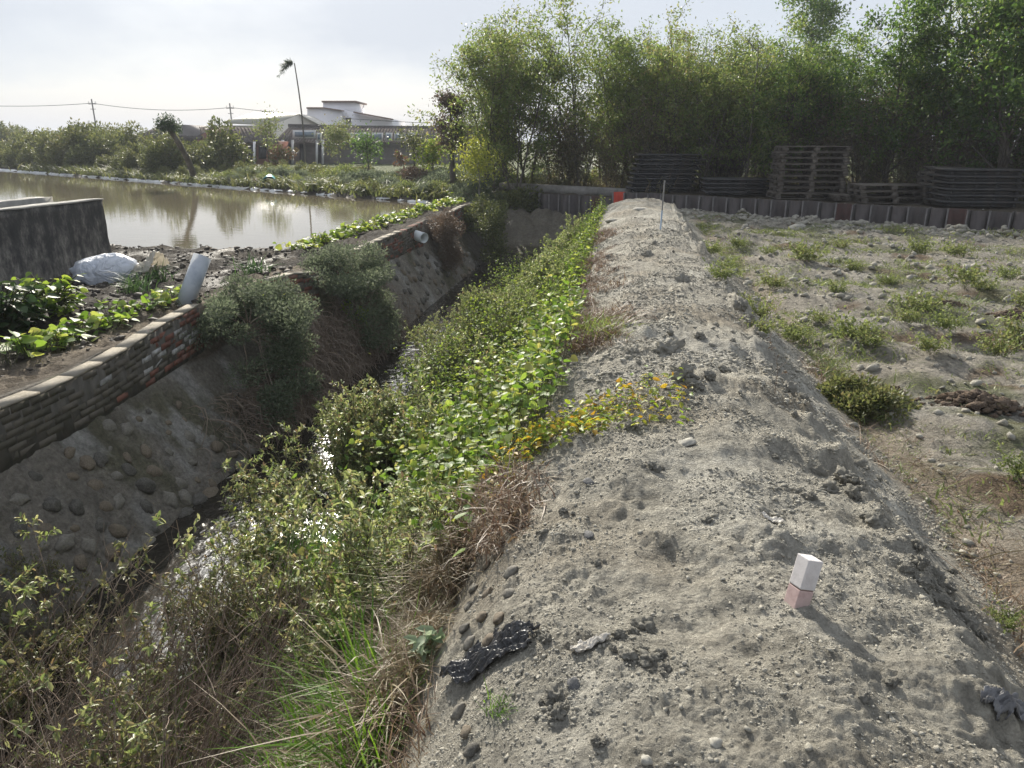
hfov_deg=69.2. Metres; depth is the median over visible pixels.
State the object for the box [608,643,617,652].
soil clod
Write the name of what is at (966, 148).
thicket shrub
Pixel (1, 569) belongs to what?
cobble
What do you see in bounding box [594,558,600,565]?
soil clod
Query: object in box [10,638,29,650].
cobble
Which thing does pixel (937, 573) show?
soil clod
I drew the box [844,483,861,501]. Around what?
soil clod
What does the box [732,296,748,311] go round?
soil clod
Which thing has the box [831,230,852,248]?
field weed
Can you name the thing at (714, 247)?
field weed
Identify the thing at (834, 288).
field weed
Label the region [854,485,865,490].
soil clod
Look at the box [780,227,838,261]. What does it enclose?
field weed
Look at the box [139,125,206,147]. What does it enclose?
tiled annex
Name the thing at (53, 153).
bush
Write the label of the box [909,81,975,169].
thicket shrub
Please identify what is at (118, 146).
bush
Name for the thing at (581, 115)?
slender tree
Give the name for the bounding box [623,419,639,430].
soil clod
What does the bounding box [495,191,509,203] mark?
bush
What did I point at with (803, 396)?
soil clod
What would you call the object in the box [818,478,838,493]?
soil clod
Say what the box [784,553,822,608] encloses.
boundary stake
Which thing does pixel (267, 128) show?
tree
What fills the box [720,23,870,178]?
dense tree
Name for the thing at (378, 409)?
ditch weeds
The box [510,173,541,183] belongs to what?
bush
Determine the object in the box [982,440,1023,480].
field weed
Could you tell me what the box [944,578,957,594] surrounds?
soil clod
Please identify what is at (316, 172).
bush
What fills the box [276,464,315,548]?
tall weed
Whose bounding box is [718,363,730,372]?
soil clod
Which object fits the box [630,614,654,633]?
soil clod
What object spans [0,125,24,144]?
tree
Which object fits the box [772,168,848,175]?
wooden pallet
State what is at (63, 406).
brick wall
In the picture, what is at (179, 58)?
sky
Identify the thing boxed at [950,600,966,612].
soil clod
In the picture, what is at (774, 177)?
wooden pallet
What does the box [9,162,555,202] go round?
ground cover
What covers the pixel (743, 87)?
slender tree
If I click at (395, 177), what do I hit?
bush
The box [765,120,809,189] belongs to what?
thicket shrub
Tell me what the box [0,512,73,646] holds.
tall weed
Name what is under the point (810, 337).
field greenery
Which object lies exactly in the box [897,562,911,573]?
soil clod
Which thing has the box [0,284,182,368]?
creeping squash
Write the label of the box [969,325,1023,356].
field weed
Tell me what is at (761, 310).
field weed
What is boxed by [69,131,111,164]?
bush
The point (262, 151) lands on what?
window
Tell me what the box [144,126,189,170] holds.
bush
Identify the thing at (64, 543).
cobble
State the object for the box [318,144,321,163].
doorway
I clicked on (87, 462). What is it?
cobble
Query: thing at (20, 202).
concrete footing
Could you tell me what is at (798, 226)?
boulder
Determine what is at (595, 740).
soil clod
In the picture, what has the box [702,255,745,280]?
field weed
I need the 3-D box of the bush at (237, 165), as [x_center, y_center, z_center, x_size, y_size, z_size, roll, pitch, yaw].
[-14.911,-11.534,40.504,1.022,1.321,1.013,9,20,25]
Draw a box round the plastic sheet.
[439,619,540,684]
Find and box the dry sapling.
[766,335,786,393]
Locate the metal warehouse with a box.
[224,112,327,136]
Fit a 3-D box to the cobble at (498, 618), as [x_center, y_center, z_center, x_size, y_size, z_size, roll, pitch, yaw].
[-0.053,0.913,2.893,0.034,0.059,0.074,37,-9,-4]
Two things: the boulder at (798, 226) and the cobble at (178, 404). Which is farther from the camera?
the boulder at (798, 226)
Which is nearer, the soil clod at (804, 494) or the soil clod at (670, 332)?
the soil clod at (804, 494)
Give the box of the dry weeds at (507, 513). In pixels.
[326,225,681,767]
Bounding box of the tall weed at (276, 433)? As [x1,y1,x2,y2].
[240,420,295,500]
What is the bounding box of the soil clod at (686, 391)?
[678,388,688,394]
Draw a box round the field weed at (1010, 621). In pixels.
[977,585,1023,633]
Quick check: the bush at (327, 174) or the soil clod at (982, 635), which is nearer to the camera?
the soil clod at (982, 635)
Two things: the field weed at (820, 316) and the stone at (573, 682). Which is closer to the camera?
the stone at (573, 682)
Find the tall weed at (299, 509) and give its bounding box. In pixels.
[233,496,317,647]
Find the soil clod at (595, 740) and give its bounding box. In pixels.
[590,733,601,748]
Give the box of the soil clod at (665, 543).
[660,539,669,548]
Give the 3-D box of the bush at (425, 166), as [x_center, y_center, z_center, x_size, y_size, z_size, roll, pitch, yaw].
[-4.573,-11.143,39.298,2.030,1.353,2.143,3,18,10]
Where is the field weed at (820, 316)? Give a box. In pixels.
[802,304,836,324]
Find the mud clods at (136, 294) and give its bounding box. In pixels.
[0,244,327,381]
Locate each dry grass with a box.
[7,667,260,767]
[181,475,483,767]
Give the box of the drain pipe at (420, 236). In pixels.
[414,230,427,242]
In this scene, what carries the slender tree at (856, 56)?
on the ground at (940, 696)
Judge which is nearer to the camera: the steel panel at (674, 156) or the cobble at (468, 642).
the cobble at (468, 642)
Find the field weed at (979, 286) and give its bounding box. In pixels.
[960,275,1007,290]
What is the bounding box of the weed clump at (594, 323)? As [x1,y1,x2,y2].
[570,310,645,341]
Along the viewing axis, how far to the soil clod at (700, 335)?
6.18 m
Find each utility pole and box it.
[88,99,96,129]
[226,103,233,124]
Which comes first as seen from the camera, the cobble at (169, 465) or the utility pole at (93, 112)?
the cobble at (169, 465)
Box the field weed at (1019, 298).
[1001,283,1023,309]
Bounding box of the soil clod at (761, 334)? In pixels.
[756,331,765,338]
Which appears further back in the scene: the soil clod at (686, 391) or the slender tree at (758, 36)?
the slender tree at (758, 36)
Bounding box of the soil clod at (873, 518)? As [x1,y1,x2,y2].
[864,511,888,527]
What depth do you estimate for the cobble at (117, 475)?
7.04 m
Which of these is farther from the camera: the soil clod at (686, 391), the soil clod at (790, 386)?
the soil clod at (790, 386)
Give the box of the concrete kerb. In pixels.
[495,183,635,195]
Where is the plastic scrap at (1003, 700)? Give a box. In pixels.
[980,685,1023,720]
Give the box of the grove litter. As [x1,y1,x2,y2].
[535,168,1023,204]
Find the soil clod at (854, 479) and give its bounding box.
[848,476,859,483]
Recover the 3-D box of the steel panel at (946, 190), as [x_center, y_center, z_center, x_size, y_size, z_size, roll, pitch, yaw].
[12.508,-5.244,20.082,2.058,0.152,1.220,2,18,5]
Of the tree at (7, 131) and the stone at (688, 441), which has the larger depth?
the tree at (7, 131)
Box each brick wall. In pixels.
[0,304,203,472]
[260,271,319,310]
[333,222,422,282]
[447,203,477,236]
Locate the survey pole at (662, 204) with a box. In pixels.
[660,180,664,228]
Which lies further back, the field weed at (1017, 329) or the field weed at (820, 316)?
the field weed at (820, 316)
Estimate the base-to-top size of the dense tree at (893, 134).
5.580 m
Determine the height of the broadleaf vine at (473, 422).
2.538 m
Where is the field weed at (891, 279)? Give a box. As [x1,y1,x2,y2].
[872,269,903,284]
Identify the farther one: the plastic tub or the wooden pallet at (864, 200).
the plastic tub
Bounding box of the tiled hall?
[277,124,480,163]
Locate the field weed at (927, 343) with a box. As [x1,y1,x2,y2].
[902,327,961,354]
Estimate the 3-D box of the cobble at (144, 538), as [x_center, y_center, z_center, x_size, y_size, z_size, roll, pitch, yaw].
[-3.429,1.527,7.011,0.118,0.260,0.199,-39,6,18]
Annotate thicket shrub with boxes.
[521,100,588,180]
[537,90,602,179]
[550,126,595,185]
[556,111,610,185]
[580,100,617,167]
[587,94,626,181]
[589,125,636,187]
[606,101,650,187]
[616,88,692,175]
[625,75,689,162]
[685,91,744,176]
[691,130,721,181]
[704,104,758,176]
[707,105,767,176]
[729,62,810,181]
[733,83,806,185]
[754,88,831,183]
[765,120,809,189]
[789,59,859,184]
[804,102,871,189]
[805,89,866,184]
[825,86,900,190]
[844,78,915,186]
[845,129,888,193]
[869,62,962,193]
[883,142,924,193]
[890,104,956,199]
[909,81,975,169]
[930,116,989,166]
[945,121,999,167]
[959,64,1021,167]
[988,110,1023,197]
[1010,129,1023,199]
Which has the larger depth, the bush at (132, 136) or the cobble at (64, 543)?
the bush at (132, 136)
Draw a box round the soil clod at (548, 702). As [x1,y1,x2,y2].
[545,698,553,705]
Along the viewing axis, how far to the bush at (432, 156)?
35.12 m
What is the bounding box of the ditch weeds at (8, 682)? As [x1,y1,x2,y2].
[0,533,342,767]
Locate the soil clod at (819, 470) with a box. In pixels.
[811,465,827,476]
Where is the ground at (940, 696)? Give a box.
[0,142,1023,767]
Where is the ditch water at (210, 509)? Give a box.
[0,253,535,767]
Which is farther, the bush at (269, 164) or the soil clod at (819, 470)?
the bush at (269, 164)
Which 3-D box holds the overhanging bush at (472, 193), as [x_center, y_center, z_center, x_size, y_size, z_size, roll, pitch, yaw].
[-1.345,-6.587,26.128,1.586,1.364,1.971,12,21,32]
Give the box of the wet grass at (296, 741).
[52,473,462,767]
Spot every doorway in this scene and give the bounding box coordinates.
[300,144,303,163]
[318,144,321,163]
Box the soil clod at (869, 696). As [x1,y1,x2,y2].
[863,691,871,699]
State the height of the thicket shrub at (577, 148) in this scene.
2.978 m
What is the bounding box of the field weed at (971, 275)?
[931,256,997,289]
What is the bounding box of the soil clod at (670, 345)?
[652,337,685,354]
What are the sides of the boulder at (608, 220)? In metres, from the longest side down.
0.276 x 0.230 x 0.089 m
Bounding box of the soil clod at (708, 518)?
[704,515,712,523]
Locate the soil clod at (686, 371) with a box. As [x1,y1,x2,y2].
[668,361,699,382]
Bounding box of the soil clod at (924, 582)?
[914,574,934,593]
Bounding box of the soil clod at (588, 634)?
[584,630,593,638]
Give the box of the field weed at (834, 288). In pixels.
[824,274,852,292]
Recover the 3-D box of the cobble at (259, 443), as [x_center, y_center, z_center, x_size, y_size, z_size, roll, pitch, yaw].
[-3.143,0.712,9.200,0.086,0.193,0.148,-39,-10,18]
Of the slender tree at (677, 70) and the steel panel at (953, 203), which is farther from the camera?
the slender tree at (677, 70)
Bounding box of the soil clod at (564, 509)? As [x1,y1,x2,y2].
[558,507,568,513]
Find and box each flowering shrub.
[267,144,298,165]
[392,149,409,166]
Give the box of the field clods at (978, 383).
[696,218,1023,638]
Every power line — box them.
[93,103,228,109]
[231,107,475,124]
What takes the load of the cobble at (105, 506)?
on the ground at (940, 696)
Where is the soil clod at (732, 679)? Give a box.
[730,674,736,685]
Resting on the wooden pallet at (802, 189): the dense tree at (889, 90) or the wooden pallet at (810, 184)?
the wooden pallet at (810, 184)
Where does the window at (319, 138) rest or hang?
in the tiled hall
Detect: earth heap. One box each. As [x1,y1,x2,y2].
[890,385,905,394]
[914,388,1023,417]
[932,300,967,306]
[982,308,1023,319]
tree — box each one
[0,121,13,137]
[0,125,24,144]
[8,121,28,136]
[110,123,135,140]
[152,111,197,177]
[243,102,284,162]
[312,114,358,165]
[343,120,397,169]
[387,119,431,167]
[404,18,539,182]
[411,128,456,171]
[422,86,473,183]
[429,4,545,193]
[438,0,562,172]
[444,14,589,193]
[445,128,513,202]
[446,1,566,178]
[459,0,590,182]
[507,0,623,185]
[553,13,682,180]
[567,10,687,187]
[569,0,701,180]
[579,42,695,171]
[588,15,694,158]
[599,21,713,119]
[619,28,754,153]
[620,8,717,165]
[634,25,709,150]
[648,24,746,165]
[654,35,768,191]
[676,22,803,176]
[680,35,773,176]
[693,10,813,177]
[693,20,790,175]
[707,45,811,175]
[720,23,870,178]
[731,7,824,144]
[735,19,832,171]
[738,4,844,167]
[775,0,862,67]
[776,31,894,182]
[797,28,891,183]
[820,62,880,171]
[826,12,982,182]
[831,43,930,181]
[847,0,1023,169]
[883,47,975,182]
[896,0,1023,171]
[907,0,996,111]
[939,0,1018,167]
[940,5,1023,171]
[968,0,1023,149]
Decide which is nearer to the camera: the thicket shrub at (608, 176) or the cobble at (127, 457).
the cobble at (127, 457)
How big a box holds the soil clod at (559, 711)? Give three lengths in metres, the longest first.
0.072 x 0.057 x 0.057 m
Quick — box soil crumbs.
[420,217,1023,767]
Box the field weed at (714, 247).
[703,228,727,253]
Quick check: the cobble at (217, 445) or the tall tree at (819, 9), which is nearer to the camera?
the cobble at (217, 445)
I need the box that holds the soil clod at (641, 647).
[635,644,650,652]
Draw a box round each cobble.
[0,563,6,575]
[1,613,13,623]
[6,547,23,566]
[9,493,30,505]
[9,520,27,538]
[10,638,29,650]
[12,576,24,592]
[13,599,37,619]
[26,616,52,637]
[28,471,42,480]
[37,585,53,596]
[38,523,54,534]
[39,539,50,550]
[42,497,61,511]
[54,534,74,553]
[54,569,66,582]
[64,446,75,458]
[67,472,79,480]
[68,498,84,515]
[68,592,85,606]
[70,524,79,531]
[73,554,87,570]
[79,455,95,470]
[81,537,98,555]
[87,479,103,490]
[93,452,108,467]
[95,517,106,532]
[99,500,113,511]
[102,419,116,431]
[105,542,120,561]
[105,574,112,581]
[108,523,127,538]
[111,471,122,480]
[113,493,124,509]
[120,422,133,436]
[120,547,136,559]
[121,463,136,475]
[122,558,132,567]
[123,452,131,462]
[135,416,142,421]
[135,477,156,493]
[140,444,152,458]
[140,499,153,513]
[141,535,155,546]
[146,465,162,476]
[151,526,160,533]
[162,491,178,508]
[164,447,173,455]
[164,460,173,470]
[175,401,181,408]
[176,477,187,488]
[178,507,193,517]
[179,489,191,505]
[184,430,195,441]
[188,459,197,465]
[192,492,207,504]
[203,486,218,497]
[209,441,223,452]
[211,461,221,468]
[226,449,238,457]
[228,465,234,473]
[231,443,240,449]
[234,457,248,470]
[244,443,256,454]
[254,435,263,447]
[451,701,465,721]
[459,623,469,633]
[460,724,470,739]
[463,635,474,650]
[463,742,479,757]
[464,601,470,611]
[468,583,477,593]
[476,611,486,622]
[482,559,489,569]
[482,587,493,598]
[482,633,493,646]
[493,550,501,560]
[493,612,503,624]
[503,565,518,578]
[503,588,514,597]
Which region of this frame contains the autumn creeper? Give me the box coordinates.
[475,365,698,513]
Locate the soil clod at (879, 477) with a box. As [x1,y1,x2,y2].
[875,474,882,481]
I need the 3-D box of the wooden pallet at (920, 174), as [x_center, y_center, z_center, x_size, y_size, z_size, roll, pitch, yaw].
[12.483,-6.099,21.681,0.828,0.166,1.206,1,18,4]
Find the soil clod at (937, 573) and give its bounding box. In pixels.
[931,565,946,579]
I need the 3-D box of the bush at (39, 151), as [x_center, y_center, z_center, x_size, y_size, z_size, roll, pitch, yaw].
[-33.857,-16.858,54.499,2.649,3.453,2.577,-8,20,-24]
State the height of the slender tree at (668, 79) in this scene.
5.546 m
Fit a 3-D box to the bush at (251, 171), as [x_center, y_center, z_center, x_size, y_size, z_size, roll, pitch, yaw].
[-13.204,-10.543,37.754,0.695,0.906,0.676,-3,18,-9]
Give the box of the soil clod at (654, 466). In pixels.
[646,460,661,472]
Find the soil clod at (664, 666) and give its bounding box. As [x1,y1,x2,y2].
[657,662,671,672]
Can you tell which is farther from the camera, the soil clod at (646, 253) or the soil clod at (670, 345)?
the soil clod at (646, 253)
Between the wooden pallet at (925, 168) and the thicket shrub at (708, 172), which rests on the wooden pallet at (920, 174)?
the wooden pallet at (925, 168)
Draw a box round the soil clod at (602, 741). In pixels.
[600,739,605,746]
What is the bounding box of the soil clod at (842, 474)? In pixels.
[833,465,858,484]
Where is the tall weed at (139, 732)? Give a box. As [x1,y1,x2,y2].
[28,673,154,767]
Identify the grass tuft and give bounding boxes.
[473,675,518,725]
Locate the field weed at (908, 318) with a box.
[881,296,932,323]
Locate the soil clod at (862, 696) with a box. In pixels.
[855,689,868,703]
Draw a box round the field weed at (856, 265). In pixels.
[837,252,871,270]
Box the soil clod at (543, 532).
[538,528,550,536]
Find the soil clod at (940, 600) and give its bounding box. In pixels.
[932,591,950,608]
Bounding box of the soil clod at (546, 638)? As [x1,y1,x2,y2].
[538,631,551,644]
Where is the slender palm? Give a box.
[277,59,305,162]
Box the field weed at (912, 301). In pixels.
[887,284,953,313]
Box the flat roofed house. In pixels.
[306,101,404,125]
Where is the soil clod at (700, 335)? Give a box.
[693,331,705,339]
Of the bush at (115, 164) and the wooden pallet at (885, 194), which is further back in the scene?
the bush at (115, 164)
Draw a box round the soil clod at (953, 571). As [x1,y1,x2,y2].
[947,567,958,574]
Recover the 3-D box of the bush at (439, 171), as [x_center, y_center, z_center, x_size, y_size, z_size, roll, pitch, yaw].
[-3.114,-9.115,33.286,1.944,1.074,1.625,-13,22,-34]
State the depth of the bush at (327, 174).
34.15 m
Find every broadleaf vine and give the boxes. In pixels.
[209,274,588,640]
[330,444,499,670]
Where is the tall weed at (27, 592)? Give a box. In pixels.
[2,576,39,698]
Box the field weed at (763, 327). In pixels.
[739,311,787,335]
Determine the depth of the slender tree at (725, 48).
27.73 m
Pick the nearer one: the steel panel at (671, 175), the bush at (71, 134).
the steel panel at (671, 175)
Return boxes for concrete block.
[0,198,111,286]
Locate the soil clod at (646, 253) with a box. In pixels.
[641,249,654,256]
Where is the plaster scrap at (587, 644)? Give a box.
[570,632,610,652]
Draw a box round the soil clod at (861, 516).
[859,511,866,519]
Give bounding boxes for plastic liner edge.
[0,169,428,202]
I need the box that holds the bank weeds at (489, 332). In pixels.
[368,193,609,438]
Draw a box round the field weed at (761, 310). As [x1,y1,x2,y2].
[739,292,786,321]
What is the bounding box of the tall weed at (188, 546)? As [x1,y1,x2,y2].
[153,504,256,639]
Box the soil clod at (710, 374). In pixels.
[703,369,716,380]
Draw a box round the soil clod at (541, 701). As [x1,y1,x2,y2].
[538,698,544,704]
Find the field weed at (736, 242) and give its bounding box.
[725,232,751,247]
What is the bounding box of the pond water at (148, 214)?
[0,170,426,249]
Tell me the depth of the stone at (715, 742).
2.00 m
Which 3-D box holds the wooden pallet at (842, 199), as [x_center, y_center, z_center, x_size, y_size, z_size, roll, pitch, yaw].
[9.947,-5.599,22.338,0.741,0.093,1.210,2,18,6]
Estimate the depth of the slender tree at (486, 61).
27.19 m
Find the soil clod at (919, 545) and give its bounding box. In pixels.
[911,538,926,551]
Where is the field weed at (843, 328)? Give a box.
[824,305,894,343]
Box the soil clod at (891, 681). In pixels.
[885,675,897,688]
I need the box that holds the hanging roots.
[187,274,437,489]
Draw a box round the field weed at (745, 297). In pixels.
[737,290,757,300]
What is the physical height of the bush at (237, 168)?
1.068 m
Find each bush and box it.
[0,130,21,149]
[0,147,23,167]
[0,148,2,167]
[1,143,20,167]
[9,126,48,154]
[14,143,37,168]
[27,128,51,157]
[31,130,60,165]
[42,132,70,167]
[52,121,81,146]
[62,144,90,166]
[63,117,100,162]
[63,150,87,166]
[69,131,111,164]
[84,128,127,166]
[85,120,104,134]
[93,156,108,168]
[97,122,121,141]
[100,154,112,166]
[109,143,126,159]
[109,149,125,170]
[116,120,153,150]
[117,145,142,172]
[125,139,147,161]
[136,141,169,172]
[137,133,155,147]
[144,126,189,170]
[155,134,188,171]
[160,166,169,176]
[178,166,187,174]
[181,271,325,434]
[182,137,201,165]
[192,134,220,169]
[198,114,259,173]
[209,170,234,185]
[217,164,225,171]
[223,173,246,184]
[228,168,253,177]
[231,160,244,171]
[233,166,262,176]
[248,168,257,175]
[257,171,279,179]
[260,165,296,177]
[264,162,275,172]
[270,164,294,170]
[278,159,288,166]
[283,173,302,179]
[292,160,304,172]
[294,169,316,177]
[296,240,404,353]
[300,162,329,172]
[308,168,328,175]
[312,162,333,172]
[314,168,342,180]
[327,170,364,180]
[331,162,362,173]
[336,175,359,185]
[345,168,376,180]
[350,176,382,193]
[352,162,376,172]
[361,168,385,177]
[373,174,399,185]
[377,171,398,177]
[382,173,404,182]
[388,180,402,190]
[389,168,406,176]
[389,179,416,191]
[396,165,427,182]
[409,179,439,196]
[412,161,436,172]
[418,166,449,176]
[418,169,462,184]
[424,179,450,191]
[424,207,465,270]
[426,168,448,178]
[442,163,461,171]
[447,169,478,178]
[448,181,470,195]
[451,177,496,205]
[454,172,483,184]
[455,165,481,172]
[459,192,510,264]
[477,169,510,186]
[494,189,531,212]
[495,167,519,182]
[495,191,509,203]
[499,185,543,211]
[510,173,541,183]
[529,166,555,179]
[536,175,565,184]
[580,168,601,183]
[815,372,922,425]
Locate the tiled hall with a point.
(315, 152)
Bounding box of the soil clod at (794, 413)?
[792,410,797,416]
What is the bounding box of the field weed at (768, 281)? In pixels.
[754,266,795,289]
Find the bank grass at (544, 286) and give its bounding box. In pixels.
[492,215,600,361]
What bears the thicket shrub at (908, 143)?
on the ground at (940, 696)
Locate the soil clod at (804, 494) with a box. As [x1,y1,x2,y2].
[799,489,817,498]
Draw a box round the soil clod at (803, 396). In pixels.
[796,392,811,402]
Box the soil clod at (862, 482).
[857,478,866,486]
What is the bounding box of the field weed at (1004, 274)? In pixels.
[989,256,1023,280]
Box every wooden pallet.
[766,191,830,198]
[768,174,845,181]
[768,185,845,193]
[769,180,845,187]
[770,163,847,169]
[771,151,849,157]
[772,157,850,163]
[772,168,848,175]
[774,146,851,151]
[822,192,854,197]
[824,195,854,200]
[847,183,929,191]
[847,189,928,197]
[851,195,930,203]
[916,171,937,178]
[916,182,936,189]
[917,177,933,184]
[922,166,969,171]
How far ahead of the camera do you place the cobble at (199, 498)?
7.77 m
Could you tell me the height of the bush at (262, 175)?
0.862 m
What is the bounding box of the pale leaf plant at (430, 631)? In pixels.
[403,625,444,675]
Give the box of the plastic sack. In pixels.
[69,250,168,285]
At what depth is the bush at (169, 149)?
45.48 m
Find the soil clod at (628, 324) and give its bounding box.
[623,321,633,326]
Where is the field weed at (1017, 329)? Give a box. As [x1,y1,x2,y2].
[981,308,1023,346]
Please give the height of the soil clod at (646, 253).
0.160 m
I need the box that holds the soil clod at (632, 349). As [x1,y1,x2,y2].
[626,346,639,353]
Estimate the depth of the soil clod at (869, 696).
2.15 m
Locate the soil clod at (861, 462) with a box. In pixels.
[854,458,867,466]
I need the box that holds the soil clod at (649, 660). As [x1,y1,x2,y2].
[637,648,663,667]
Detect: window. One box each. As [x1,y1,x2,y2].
[247,144,252,161]
[259,145,266,158]
[317,133,321,140]
[350,133,368,140]
[372,133,382,140]
[386,133,391,140]
[394,133,405,140]
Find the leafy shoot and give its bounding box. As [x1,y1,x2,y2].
[339,298,367,325]
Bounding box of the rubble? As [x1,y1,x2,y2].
[680,208,1023,244]
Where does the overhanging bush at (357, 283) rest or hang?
on the ground at (940, 696)
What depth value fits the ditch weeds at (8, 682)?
5.08 m
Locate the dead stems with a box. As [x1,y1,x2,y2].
[0,515,454,767]
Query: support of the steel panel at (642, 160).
on the steel panel at (652, 165)
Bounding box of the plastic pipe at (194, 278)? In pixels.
[175,253,210,305]
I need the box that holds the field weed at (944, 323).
[923,303,976,331]
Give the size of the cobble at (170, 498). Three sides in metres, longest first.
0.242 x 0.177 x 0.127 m
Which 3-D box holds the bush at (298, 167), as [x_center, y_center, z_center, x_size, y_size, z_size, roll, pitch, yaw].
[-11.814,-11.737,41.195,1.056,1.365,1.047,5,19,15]
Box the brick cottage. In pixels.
[197,125,288,165]
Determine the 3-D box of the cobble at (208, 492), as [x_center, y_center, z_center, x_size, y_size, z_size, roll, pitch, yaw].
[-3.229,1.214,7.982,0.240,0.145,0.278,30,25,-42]
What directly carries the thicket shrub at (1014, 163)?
on the ground at (940, 696)
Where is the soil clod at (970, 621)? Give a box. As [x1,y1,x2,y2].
[956,611,980,631]
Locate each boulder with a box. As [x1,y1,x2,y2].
[605,219,616,222]
[632,207,647,210]
[789,223,805,228]
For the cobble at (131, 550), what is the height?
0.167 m
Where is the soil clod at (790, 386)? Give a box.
[783,380,797,393]
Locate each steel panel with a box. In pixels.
[625,185,694,191]
[627,181,696,186]
[628,176,699,181]
[630,172,699,177]
[631,167,701,172]
[632,163,704,167]
[635,154,706,158]
[635,158,705,162]
[700,177,768,182]
[700,181,768,186]
[700,185,768,190]
[700,189,766,194]
[923,198,1023,206]
[925,186,1023,194]
[925,192,1023,200]
[927,174,1023,181]
[927,180,1023,187]
[928,167,1023,174]
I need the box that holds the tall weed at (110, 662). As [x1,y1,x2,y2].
[68,601,190,730]
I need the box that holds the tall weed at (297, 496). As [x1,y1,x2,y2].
[264,466,359,565]
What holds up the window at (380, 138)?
in the tiled hall
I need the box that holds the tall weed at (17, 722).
[0,655,35,767]
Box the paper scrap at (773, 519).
[762,512,784,522]
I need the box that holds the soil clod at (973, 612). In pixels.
[968,609,977,618]
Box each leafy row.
[265,179,453,198]
[272,196,469,250]
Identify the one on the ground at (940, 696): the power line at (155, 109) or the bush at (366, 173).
the bush at (366, 173)
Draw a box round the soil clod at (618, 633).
[611,628,627,638]
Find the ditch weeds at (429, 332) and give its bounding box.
[313,278,538,447]
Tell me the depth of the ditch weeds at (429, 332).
12.36 m
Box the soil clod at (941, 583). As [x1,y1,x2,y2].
[937,579,946,587]
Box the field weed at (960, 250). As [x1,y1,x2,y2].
[937,232,983,256]
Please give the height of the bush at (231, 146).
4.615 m
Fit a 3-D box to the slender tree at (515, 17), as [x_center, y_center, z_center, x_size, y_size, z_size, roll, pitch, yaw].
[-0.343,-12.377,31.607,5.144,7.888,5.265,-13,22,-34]
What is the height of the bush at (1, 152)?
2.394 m
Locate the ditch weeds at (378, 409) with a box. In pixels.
[188,329,507,693]
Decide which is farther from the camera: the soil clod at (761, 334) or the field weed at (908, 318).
the field weed at (908, 318)
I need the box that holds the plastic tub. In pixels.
[263,174,274,182]
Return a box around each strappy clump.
[110,265,171,293]
[113,249,181,282]
[224,253,283,275]
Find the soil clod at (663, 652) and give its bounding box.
[652,647,667,657]
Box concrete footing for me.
[0,197,52,207]
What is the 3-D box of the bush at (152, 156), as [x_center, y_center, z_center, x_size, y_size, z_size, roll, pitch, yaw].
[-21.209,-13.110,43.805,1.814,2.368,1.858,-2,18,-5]
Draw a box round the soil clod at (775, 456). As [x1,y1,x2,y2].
[772,453,779,458]
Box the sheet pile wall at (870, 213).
[529,192,1023,232]
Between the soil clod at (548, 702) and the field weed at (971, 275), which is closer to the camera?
the soil clod at (548, 702)
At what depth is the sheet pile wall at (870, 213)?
21.34 m
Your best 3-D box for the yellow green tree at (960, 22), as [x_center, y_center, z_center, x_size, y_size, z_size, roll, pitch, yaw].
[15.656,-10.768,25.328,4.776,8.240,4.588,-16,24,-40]
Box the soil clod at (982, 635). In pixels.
[975,628,988,641]
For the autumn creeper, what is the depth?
4.49 m
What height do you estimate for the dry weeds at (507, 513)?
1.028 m
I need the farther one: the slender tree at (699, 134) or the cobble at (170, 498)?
the slender tree at (699, 134)
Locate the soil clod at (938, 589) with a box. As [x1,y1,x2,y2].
[934,585,943,592]
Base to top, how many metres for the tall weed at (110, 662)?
1.130 m
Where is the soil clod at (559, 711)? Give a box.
[549,701,568,720]
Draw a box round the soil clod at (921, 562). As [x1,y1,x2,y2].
[912,554,930,571]
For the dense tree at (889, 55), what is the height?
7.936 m
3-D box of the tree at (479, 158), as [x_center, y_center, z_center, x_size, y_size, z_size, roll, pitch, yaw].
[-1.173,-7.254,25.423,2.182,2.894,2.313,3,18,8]
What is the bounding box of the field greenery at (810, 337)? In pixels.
[689,213,1023,570]
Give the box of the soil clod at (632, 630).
[626,626,639,634]
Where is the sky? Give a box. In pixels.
[0,0,1019,141]
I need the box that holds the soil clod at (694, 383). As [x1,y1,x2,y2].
[684,377,705,390]
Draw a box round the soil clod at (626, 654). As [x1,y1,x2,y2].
[618,647,638,661]
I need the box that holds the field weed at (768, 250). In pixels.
[756,242,779,253]
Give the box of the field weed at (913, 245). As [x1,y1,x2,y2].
[890,233,944,254]
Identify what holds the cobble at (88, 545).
on the ground at (940, 696)
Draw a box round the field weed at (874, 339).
[845,317,895,346]
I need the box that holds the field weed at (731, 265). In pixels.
[718,254,741,269]
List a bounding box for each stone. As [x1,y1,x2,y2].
[567,676,579,689]
[583,478,594,484]
[584,530,593,538]
[640,754,652,765]
[678,437,696,446]
[709,737,722,748]
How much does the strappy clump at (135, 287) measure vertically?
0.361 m
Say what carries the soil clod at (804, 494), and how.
on the ground at (940, 696)
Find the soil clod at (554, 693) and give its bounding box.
[545,681,565,704]
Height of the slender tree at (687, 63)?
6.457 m
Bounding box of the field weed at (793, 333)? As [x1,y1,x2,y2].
[772,318,826,343]
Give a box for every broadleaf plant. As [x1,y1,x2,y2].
[0,271,88,317]
[0,281,60,333]
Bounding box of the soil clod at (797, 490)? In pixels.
[792,488,802,493]
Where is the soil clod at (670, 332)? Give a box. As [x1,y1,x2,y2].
[667,329,673,334]
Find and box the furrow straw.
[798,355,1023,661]
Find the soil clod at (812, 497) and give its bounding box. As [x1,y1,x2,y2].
[807,491,816,500]
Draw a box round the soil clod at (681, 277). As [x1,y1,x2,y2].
[674,273,690,282]

